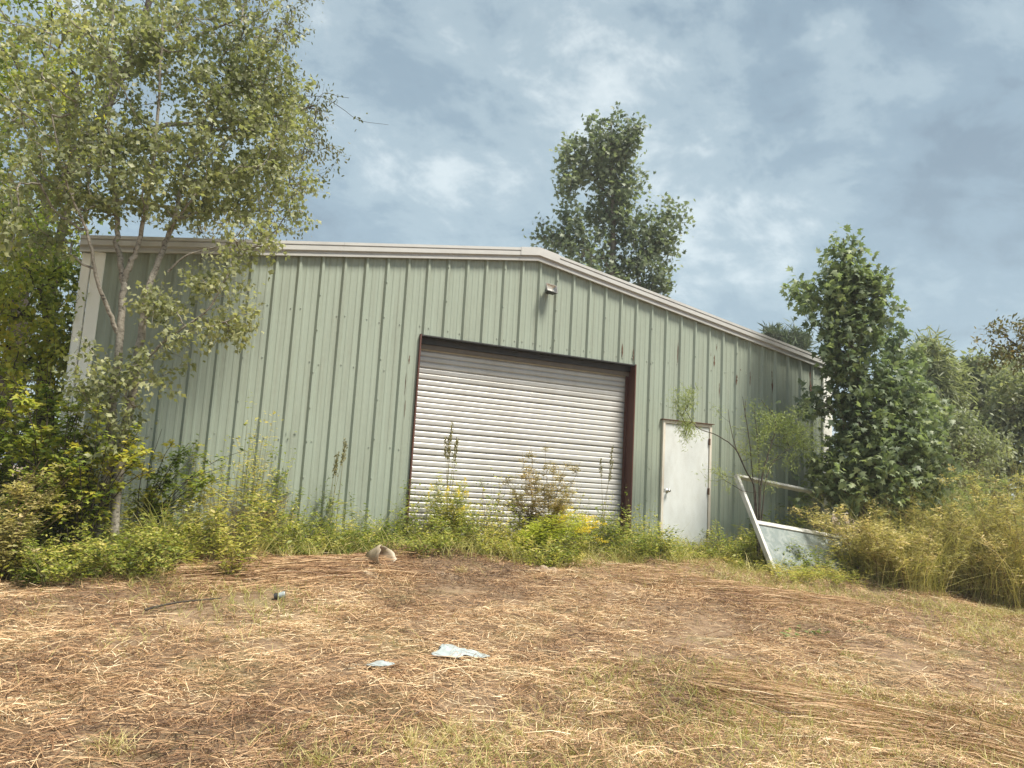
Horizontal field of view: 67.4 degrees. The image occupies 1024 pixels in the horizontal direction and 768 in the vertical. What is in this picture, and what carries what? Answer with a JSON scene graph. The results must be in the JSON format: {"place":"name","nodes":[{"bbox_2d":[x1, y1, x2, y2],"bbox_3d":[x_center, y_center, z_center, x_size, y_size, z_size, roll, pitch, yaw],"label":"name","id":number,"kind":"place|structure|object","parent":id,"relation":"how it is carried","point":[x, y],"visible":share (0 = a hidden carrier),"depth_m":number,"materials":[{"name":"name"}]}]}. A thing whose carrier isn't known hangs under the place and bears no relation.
{"place":"outdoors","nodes":[
{"label":"outdoors","id":0,"kind":"place"},
{"bbox_2d":[0,464,1023,767],"bbox_3d":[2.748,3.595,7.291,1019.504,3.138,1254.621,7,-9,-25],"label":"ground","id":1,"kind":"structure","parent":0,"point":[704,624],"depth_m":6.12,"materials":[{"name":"plant"}]},
{"bbox_2d":[0,367,64,518],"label":"maple shrub","id":2,"kind":"object","parent":1,"relation":"on","point":[6,436],"visible":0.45,"depth_m":8.31,"materials":[{"name":"green plant"}]},
{"bbox_2d":[0,138,81,439],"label":"broadleaf tree","id":3,"kind":"object","parent":1,"relation":"on","point":[15,144],"visible":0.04,"depth_m":17.49,"materials":[{"name":"green plant"}]},
{"bbox_2d":[0,460,84,581],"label":"feathery weed","id":4,"kind":"object","parent":1,"relation":"on","point":[13,537],"visible":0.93,"depth_m":7.17,"materials":[{"name":"green plant"}]},
{"bbox_2d":[0,526,85,585],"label":"leafy weed","id":5,"kind":"object","parent":1,"relation":"on","point":[22,563],"visible":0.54,"depth_m":7.09,"materials":[{"name":"green plant"}]},
{"bbox_2d":[0,165,87,498],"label":"broadleaf tree","id":6,"kind":"object","parent":1,"relation":"on","point":[31,380],"visible":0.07,"depth_m":20.44,"materials":[{"name":"green plant"}]},
{"bbox_2d":[6,527,90,574],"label":"leafy weed","id":7,"kind":"object","parent":1,"relation":"on","point":[47,542],"visible":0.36,"depth_m":7.42,"materials":[{"name":"green plant"}]},
{"bbox_2d":[11,536,127,588],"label":"leafy weed","id":8,"kind":"object","parent":1,"relation":"on","point":[66,568],"visible":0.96,"depth_m":7.00,"materials":[{"name":"green plant"}]},
{"bbox_2d":[0,363,143,544],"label":"maple shrub","id":9,"kind":"object","parent":1,"relation":"on","point":[56,440],"visible":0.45,"depth_m":8.08,"materials":[{"name":"green plant"}]},
{"bbox_2d":[14,397,139,547],"bbox_3d":[-4.618,1.037,8.009,1.048,1.737,1.170,1,-8,16],"label":"maple shrub","id":10,"kind":"object","parent":1,"relation":"on","point":[65,405],"visible":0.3,"depth_m":7.90,"materials":[{"name":"green plant"}]},
{"bbox_2d":[0,0,163,527],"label":"dark trunk tree","id":11,"kind":"object","parent":1,"relation":"on","point":[50,349],"visible":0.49,"depth_m":9.77,"materials":[{"name":"green plant"}]},
{"bbox_2d":[16,400,154,558],"bbox_3d":[-4.242,1.035,7.852,1.116,1.730,1.209,4,-8,-3],"label":"maple shrub","id":12,"kind":"object","parent":1,"relation":"on","point":[99,510],"visible":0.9,"depth_m":7.74,"materials":[{"name":"green plant"}]},
{"bbox_2d":[74,723,147,766],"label":"grass tuft","id":13,"kind":"object","parent":1,"relation":"on","point":[120,742],"visible":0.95,"depth_m":4.03,"materials":[{"name":"beige plant"}]},
{"bbox_2d":[40,518,182,577],"bbox_3d":[-3.958,1.638,7.693,1.209,0.618,1.028,5,-8,-11],"label":"leafy weed","id":14,"kind":"object","parent":1,"relation":"on","point":[85,537],"visible":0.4,"depth_m":7.60,"materials":[{"name":"green plant"}]},
{"bbox_2d":[74,528,189,581],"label":"leafy weed","id":15,"kind":"object","parent":1,"relation":"on","point":[128,565],"visible":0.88,"depth_m":7.39,"materials":[{"name":"green plant"}]},
{"bbox_2d":[110,515,199,570],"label":"leafy weed","id":16,"kind":"object","parent":1,"relation":"on","point":[154,543],"visible":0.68,"depth_m":7.79,"materials":[{"name":"green plant"}]},
{"bbox_2d":[0,0,330,554],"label":"maple tree","id":17,"kind":"object","parent":1,"relation":"on","point":[206,187],"visible":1,"depth_m":8.47,"materials":[{"name":"green plant"}]},
{"bbox_2d":[121,484,226,545],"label":"grass clump","id":18,"kind":"object","parent":1,"relation":"on","point":[155,521],"visible":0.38,"depth_m":8.34,"materials":[{"name":"green plant"}]},
{"bbox_2d":[121,510,228,548],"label":"leafy weed","id":19,"kind":"object","parent":1,"relation":"on","point":[192,531],"visible":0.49,"depth_m":8.44,"materials":[{"name":"green plant"}]},
{"bbox_2d":[0,0,350,436],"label":"tall tree","id":20,"kind":"object","parent":1,"relation":"on","point":[317,108],"visible":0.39,"depth_m":13.22,"materials":[{"name":"green plant"}]},
{"bbox_2d":[304,76,386,132],"bbox_3d":[-2.961,-4.943,13.761,1.540,0.872,0.186,6,-8,-19],"label":"vine tip","id":21,"kind":"object","parent":20,"relation":"attached to","point":[359,118],"visible":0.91,"depth_m":13.71,"materials":[{"name":"green plant"}]},
{"bbox_2d":[124,429,241,531],"bbox_3d":[-3.815,1.256,8.903,1.373,1.440,1.277,7,-9,-25],"label":"maple shrub","id":22,"kind":"object","parent":1,"relation":"on","point":[151,496],"visible":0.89,"depth_m":8.73,"materials":[{"name":"green plant"}]},
{"bbox_2d":[144,598,221,610],"bbox_3d":[-2.905,1.950,6.809,0.024,0.067,0.695,-4,-10,41],"label":"fallen stick","id":23,"kind":"object","parent":1,"relation":"on","point":[157,606],"visible":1,"depth_m":6.73,"materials":[{"name":"brown wood"}]},
{"bbox_2d":[197,490,307,551],"bbox_3d":[-3.239,1.693,9.517,1.404,0.854,1.353,7,-9,-25],"label":"dead weed","id":24,"kind":"object","parent":1,"relation":"on","point":[234,520],"visible":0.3,"depth_m":9.42,"materials":[{"name":"plant"}]},
{"bbox_2d":[274,591,285,599],"bbox_3d":[-2.215,2.018,7.331,0.116,0.087,0.066,4,-8,-3],"label":"crushed can","id":25,"kind":"object","parent":1,"relation":"on","point":[276,595],"visible":0.95,"depth_m":7.31,"materials":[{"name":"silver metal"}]},
{"bbox_2d":[293,734,352,767],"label":"grass tuft","id":26,"kind":"object","parent":1,"relation":"on","point":[327,760],"visible":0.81,"depth_m":4.06,"materials":[{"name":"beige plant"}]},
{"bbox_2d":[301,438,363,549],"bbox_3d":[-2.320,1.447,10.054,0.842,1.511,0.782,-4,-10,41],"label":"tall weed","id":27,"kind":"object","parent":1,"relation":"on","point":[341,462],"visible":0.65,"depth_m":10.05,"materials":[{"name":"green plant"}]},
{"bbox_2d":[359,569,377,577],"bbox_3d":[-1.579,2.087,8.493,0.245,0.083,0.214,7,-9,-25],"label":"rubble lump","id":28,"kind":"object","parent":1,"relation":"on","point":[368,573],"visible":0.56,"depth_m":8.45,"materials":[{"name":"beige stone"}]},
{"bbox_2d":[349,648,409,664],"bbox_3d":[-1.002,2.073,5.858,0.016,0.060,0.575,-4,-11,42],"label":"fallen stick","id":29,"kind":"object","parent":1,"relation":"on","point":[357,660],"visible":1,"depth_m":5.80,"materials":[{"name":"brown wood"}]},
{"bbox_2d":[366,660,394,666],"bbox_3d":[-0.979,2.087,5.756,0.214,0.034,0.126,3,-8,-2],"label":"plastic scrap","id":30,"kind":"object","parent":1,"relation":"on","point":[383,662],"visible":0.9,"depth_m":5.73,"materials":[{"name":"white plastic"}]},
{"bbox_2d":[365,544,396,567],"bbox_3d":[-1.512,1.976,8.792,0.287,0.290,0.317,-2,-10,34],"label":"broken pail","id":31,"kind":"object","parent":1,"relation":"on","point":[372,555],"visible":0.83,"depth_m":8.73,"materials":[{"name":"beige plastic"}]},
{"bbox_2d":[368,663,400,676],"bbox_3d":[-0.917,2.070,5.545,0.024,0.059,0.337,-2,-10,34],"label":"fallen stick","id":32,"kind":"object","parent":1,"relation":"on","point":[381,669],"visible":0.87,"depth_m":5.52,"materials":[{"name":"brown wood"}]},
{"bbox_2d":[381,718,452,749],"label":"grass tuft","id":33,"kind":"object","parent":1,"relation":"on","point":[416,732],"visible":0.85,"depth_m":4.53,"materials":[{"name":"beige plant"}]},
{"bbox_2d":[398,512,437,543],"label":"leafy weed","id":34,"kind":"object","parent":1,"relation":"on","point":[417,529],"visible":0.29,"depth_m":10.21,"materials":[{"name":"green plant"}]},
{"bbox_2d":[56,235,832,551],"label":"metal building","id":35,"kind":"structure","parent":1,"relation":"on","point":[390,363],"depth_m":11.40,"materials":[{"name":"green paint"}]},
{"bbox_2d":[183,434,205,516],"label":"weed","id":36,"kind":"object","parent":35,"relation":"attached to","point":[197,445],"depth_m":9.57,"materials":[{"name":"green plant"}]},
{"bbox_2d":[406,334,636,544],"bbox_3d":[0.176,0.862,11.984,3.799,3.300,0.698,7,-9,-25],"label":"rolling door","id":37,"kind":"structure","parent":35,"relation":"in","point":[435,409],"depth_m":11.86,"materials":[{"name":"paint"}]},
{"bbox_2d":[545,283,557,294],"bbox_3d":[0.601,-1.484,11.993,0.209,0.171,0.167,7,-9,-25],"label":"wall floodlight","id":38,"kind":"object","parent":35,"relation":"attached to","point":[551,289],"depth_m":11.98,"materials":[{"name":"white metal"}]},
{"bbox_2d":[659,419,714,548],"bbox_3d":[2.895,1.709,12.856,1.080,2.169,0.202,7,-9,-25],"label":"entry door","id":39,"kind":"structure","parent":35,"relation":"in","point":[685,500],"depth_m":12.83,"materials":[{"name":"paint"}]},
{"bbox_2d":[419,716,470,747],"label":"grass tuft","id":40,"kind":"object","parent":1,"relation":"on","point":[438,734],"visible":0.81,"depth_m":4.67,"materials":[{"name":"beige plant"}]},
{"bbox_2d":[0,392,894,586],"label":"weeds","id":41,"kind":"object","parent":1,"relation":"on","point":[646,545],"visible":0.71,"depth_m":9.63,"materials":[{"name":"green plant"}]},
{"bbox_2d":[436,571,458,579],"bbox_3d":[-0.729,2.213,8.860,0.361,0.086,0.284,7,-9,-25],"label":"rubble lump","id":42,"kind":"object","parent":1,"relation":"on","point":[448,575],"visible":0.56,"depth_m":8.81,"materials":[{"name":"brown stone"}]},
{"bbox_2d":[424,472,471,549],"bbox_3d":[-0.850,1.774,10.460,0.813,1.126,0.678,-2,-10,34],"label":"goldenrod","id":43,"kind":"object","parent":1,"relation":"on","point":[444,509],"visible":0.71,"depth_m":10.36,"materials":[{"name":"green plant"}]},
{"bbox_2d":[443,422,466,534],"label":"tall weed","id":44,"kind":"object","parent":1,"relation":"on","point":[449,440],"visible":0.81,"depth_m":10.71,"materials":[{"name":"green plant"}]},
{"bbox_2d":[431,644,489,657],"bbox_3d":[-0.406,2.143,6.135,0.423,0.064,0.248,1,-8,17],"label":"plastic sheet","id":45,"kind":"object","parent":1,"relation":"on","point":[443,650],"visible":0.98,"depth_m":6.15,"materials":[{"name":"white plastic"}]},
{"bbox_2d":[453,565,473,572],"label":"grass tuft","id":46,"kind":"object","parent":1,"relation":"on","point":[460,569],"visible":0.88,"depth_m":9.05,"materials":[{"name":"brown plant"}]},
{"bbox_2d":[460,504,504,551],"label":"leafy weed","id":47,"kind":"object","parent":1,"relation":"on","point":[472,531],"visible":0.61,"depth_m":10.35,"materials":[{"name":"green plant"}]},
{"bbox_2d":[475,478,503,539],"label":"thin weed","id":48,"kind":"object","parent":1,"relation":"on","point":[497,503],"visible":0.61,"depth_m":10.86,"materials":[{"name":"green plant"}]},
{"bbox_2d":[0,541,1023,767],"bbox_3d":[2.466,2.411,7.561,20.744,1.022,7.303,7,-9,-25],"label":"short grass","id":49,"kind":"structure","parent":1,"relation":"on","point":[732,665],"depth_m":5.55,"materials":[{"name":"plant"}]},
{"bbox_2d":[499,612,550,626],"bbox_3d":[0.117,2.183,7.128,0.546,0.070,0.012,-1,-9,30],"label":"fallen stick","id":50,"kind":"object","parent":1,"relation":"on","point":[524,617],"visible":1,"depth_m":7.14,"materials":[{"name":"brown wood"}]},
{"bbox_2d":[496,447,581,554],"bbox_3d":[0.483,1.657,10.928,1.231,1.600,1.235,7,-9,-25],"label":"dog fennel","id":51,"kind":"object","parent":1,"relation":"on","point":[559,505],"visible":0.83,"depth_m":10.95,"materials":[{"name":"brown plant"}]},
{"bbox_2d":[536,565,559,572],"bbox_3d":[0.438,2.351,9.743,0.370,0.098,0.310,5,-8,-10],"label":"rubble lump","id":52,"kind":"object","parent":1,"relation":"on","point":[546,569],"visible":0.63,"depth_m":9.69,"materials":[{"name":"beige stone"}]},
{"bbox_2d":[510,506,607,558],"bbox_3d":[0.615,2.073,10.625,1.506,0.780,0.961,7,-9,-25],"label":"goldenrod","id":53,"kind":"object","parent":1,"relation":"on","point":[540,525],"visible":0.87,"depth_m":10.45,"materials":[{"name":"green plant"}]},
{"bbox_2d":[565,505,618,550],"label":"leafy weed","id":54,"kind":"object","parent":1,"relation":"on","point":[598,527],"visible":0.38,"depth_m":11.38,"materials":[{"name":"green plant"}]},
{"bbox_2d":[580,445,613,548],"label":"weed","id":55,"kind":"object","parent":1,"relation":"on","point":[610,463],"visible":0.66,"depth_m":11.75,"materials":[{"name":"green plant"}]},
{"bbox_2d":[522,101,695,297],"bbox_3d":[3.147,-2.187,25.567,5.909,14.375,2.767,5,-8,-14],"label":"sweetgum tree","id":56,"kind":"object","parent":1,"relation":"on","point":[608,153],"visible":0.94,"depth_m":25.82,"materials":[{"name":"green plant"}]},
{"bbox_2d":[656,704,688,723],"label":"grass tuft","id":57,"kind":"object","parent":1,"relation":"on","point":[672,718],"visible":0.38,"depth_m":5.14,"materials":[{"name":"beige plant"}]},
{"bbox_2d":[674,536,735,553],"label":"leafy weed","id":58,"kind":"object","parent":1,"relation":"on","point":[698,544],"visible":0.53,"depth_m":12.14,"materials":[{"name":"green plant"}]},
{"bbox_2d":[699,518,758,562],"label":"leafy weed","id":59,"kind":"object","parent":1,"relation":"on","point":[737,549],"visible":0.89,"depth_m":12.13,"materials":[{"name":"green plant"}]},
{"bbox_2d":[704,624,761,634],"bbox_3d":[2.224,2.460,7.698,0.948,0.048,0.012,9,-10,-38],"label":"fallen stick","id":60,"kind":"object","parent":1,"relation":"on","point":[729,628],"visible":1,"depth_m":7.62,"materials":[{"name":"brown wood"}]},
{"bbox_2d":[665,377,831,560],"bbox_3d":[3.808,1.491,12.512,3.065,2.924,1.124,7,-9,-25],"label":"feathery sapling","id":61,"kind":"object","parent":1,"relation":"on","point":[781,422],"visible":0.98,"depth_m":12.61,"materials":[{"name":"green plant"}]},
{"bbox_2d":[747,502,814,527],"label":"leafy weed","id":62,"kind":"object","parent":1,"relation":"on","point":[800,523],"visible":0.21,"depth_m":13.21,"materials":[{"name":"green plant"}]},
{"bbox_2d":[757,316,817,351],"bbox_3d":[13.422,1.896,37.564,3.387,10.780,2.265,5,-8,-14],"label":"pine tree","id":63,"kind":"object","parent":1,"relation":"on","point":[795,337],"visible":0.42,"depth_m":37.72,"materials":[{"name":"green plant"}]},
{"bbox_2d":[780,628,798,636],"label":"rosette weed","id":64,"kind":"object","parent":1,"relation":"on","point":[795,634],"visible":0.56,"depth_m":7.82,"materials":[{"name":"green plant"}]},
{"bbox_2d":[763,559,821,583],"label":"leafy weed","id":65,"kind":"object","parent":1,"relation":"on","point":[805,573],"visible":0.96,"depth_m":11.03,"materials":[{"name":"green plant"}]},
{"bbox_2d":[734,474,867,580],"bbox_3d":[4.765,2.437,12.472,2.294,1.835,1.302,7,-9,-25],"label":"window frame","id":66,"kind":"object","parent":1,"relation":"on","point":[771,537],"visible":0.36,"depth_m":12.22,"materials":[{"name":"white metal"}]},
{"bbox_2d":[796,625,829,637],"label":"rosette weed","id":67,"kind":"object","parent":1,"relation":"on","point":[814,633],"visible":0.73,"depth_m":7.97,"materials":[{"name":"green plant"}]},
{"bbox_2d":[789,559,874,587],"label":"leafy weed","id":68,"kind":"object","parent":1,"relation":"on","point":[837,576],"visible":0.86,"depth_m":11.38,"materials":[{"name":"green plant"}]},
{"bbox_2d":[815,567,877,581],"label":"dry grass clump","id":69,"kind":"object","parent":1,"relation":"on","point":[849,574],"visible":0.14,"depth_m":11.92,"materials":[{"name":"plant"}]},
{"bbox_2d":[838,649,866,662],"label":"grass tuft","id":70,"kind":"object","parent":1,"relation":"on","point":[851,655],"visible":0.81,"depth_m":7.14,"materials":[{"name":"beige plant"}]},
{"bbox_2d":[745,491,983,586],"bbox_3d":[5.558,2.422,12.061,3.633,1.551,4.003,7,-9,-25],"label":"tall weed","id":71,"kind":"object","parent":1,"relation":"on","point":[834,530],"visible":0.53,"depth_m":12.30,"materials":[{"name":"green plant"}]},
{"bbox_2d":[774,223,962,544],"bbox_3d":[6.258,0.279,13.423,3.189,6.217,1.892,7,-9,-25],"label":"sweetgum tree","id":72,"kind":"object","parent":1,"relation":"on","point":[879,436],"visible":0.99,"depth_m":13.16,"materials":[{"name":"green plant"}]},
{"bbox_2d":[802,475,1023,595],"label":"tall weed","id":73,"kind":"object","parent":1,"relation":"on","point":[909,522],"visible":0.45,"depth_m":12.73,"materials":[{"name":"green plant"}]},
{"bbox_2d":[871,321,955,533],"bbox_3d":[7.978,1.306,15.415,1.981,5.164,1.448,7,-9,-25],"label":"sweetgum tree","id":74,"kind":"object","parent":1,"relation":"on","point":[894,343],"visible":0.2,"depth_m":15.36,"materials":[{"name":"green plant"}]},
{"bbox_2d":[806,490,1023,599],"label":"tall weed","id":75,"kind":"object","parent":1,"relation":"on","point":[904,576],"visible":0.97,"depth_m":11.66,"materials":[{"name":"yellow plant"}]},
{"bbox_2d":[829,481,1013,580],"bbox_3d":[7.294,2.564,13.624,5.852,2.936,5.596,7,-9,-25],"label":"tall weed","id":76,"kind":"object","parent":1,"relation":"on","point":[935,522],"visible":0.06,"depth_m":14.03,"materials":[{"name":"green plant"}]},
{"bbox_2d":[847,461,1023,610],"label":"tall weed","id":77,"kind":"object","parent":1,"relation":"on","point":[991,571],"visible":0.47,"depth_m":12.44,"materials":[{"name":"yellow plant"}]},
{"bbox_2d":[893,325,985,527],"bbox_3d":[13.037,1.746,24.050,3.909,7.312,3.169,7,-9,-25],"label":"broadleaf tree","id":78,"kind":"object","parent":1,"relation":"on","point":[944,370],"visible":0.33,"depth_m":23.64,"materials":[{"name":"green plant"}]},
{"bbox_2d":[871,454,1023,610],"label":"tall weed","id":79,"kind":"object","parent":1,"relation":"on","point":[1013,549],"visible":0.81,"depth_m":12.11,"materials":[{"name":"yellow plant"}]},
{"bbox_2d":[936,650,960,661],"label":"grass tuft","id":80,"kind":"object","parent":1,"relation":"on","point":[947,657],"visible":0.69,"depth_m":7.67,"materials":[{"name":"beige plant"}]},
{"bbox_2d":[895,450,1023,587],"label":"tall weed","id":81,"kind":"object","parent":1,"relation":"on","point":[984,487],"visible":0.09,"depth_m":15.26,"materials":[{"name":"green plant"}]},
{"bbox_2d":[896,436,1023,578],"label":"tall weed","id":82,"kind":"object","parent":1,"relation":"on","point":[972,471],"visible":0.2,"depth_m":14.83,"materials":[{"name":"green plant"}]},
{"bbox_2d":[898,344,1023,398],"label":"broadleaf tree","id":83,"kind":"object","parent":1,"relation":"on","point":[1014,361],"depth_m":33.12,"materials":[{"name":"green plant"}]},
{"bbox_2d":[900,449,1023,583],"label":"tall weed","id":84,"kind":"object","parent":1,"relation":"on","point":[993,505],"visible":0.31,"depth_m":13.97,"materials":[{"name":"green plant"}]},
{"bbox_2d":[914,394,1023,527],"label":"broadleaf tree","id":85,"kind":"object","parent":1,"relation":"on","point":[959,431],"visible":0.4,"depth_m":18.69,"materials":[{"name":"green plant"}]},
{"bbox_2d":[947,346,1021,541],"bbox_3d":[15.851,2.329,27.003,4.731,7.297,3.105,4,-8,-2],"label":"broadleaf tree","id":86,"kind":"object","parent":1,"relation":"on","point":[972,361],"visible":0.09,"depth_m":26.52,"materials":[{"name":"green plant"}]},
{"bbox_2d":[964,360,1023,532],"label":"broadleaf tree","id":87,"kind":"object","parent":1,"relation":"on","point":[1010,388],"visible":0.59,"depth_m":21.68,"materials":[{"name":"green plant"}]},
{"bbox_2d":[971,310,1023,376],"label":"overhanging tree","id":88,"kind":"object","parent":1,"relation":"on","point":[1019,349],"visible":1,"depth_m":13.00,"materials":[{"name":"green plant"}]},
{"bbox_2d":[0,0,1023,508],"label":"sky","id":89,"kind":"structure","parent":0,"point":[785,122],"materials":[{"name":"blue"}]}
]}

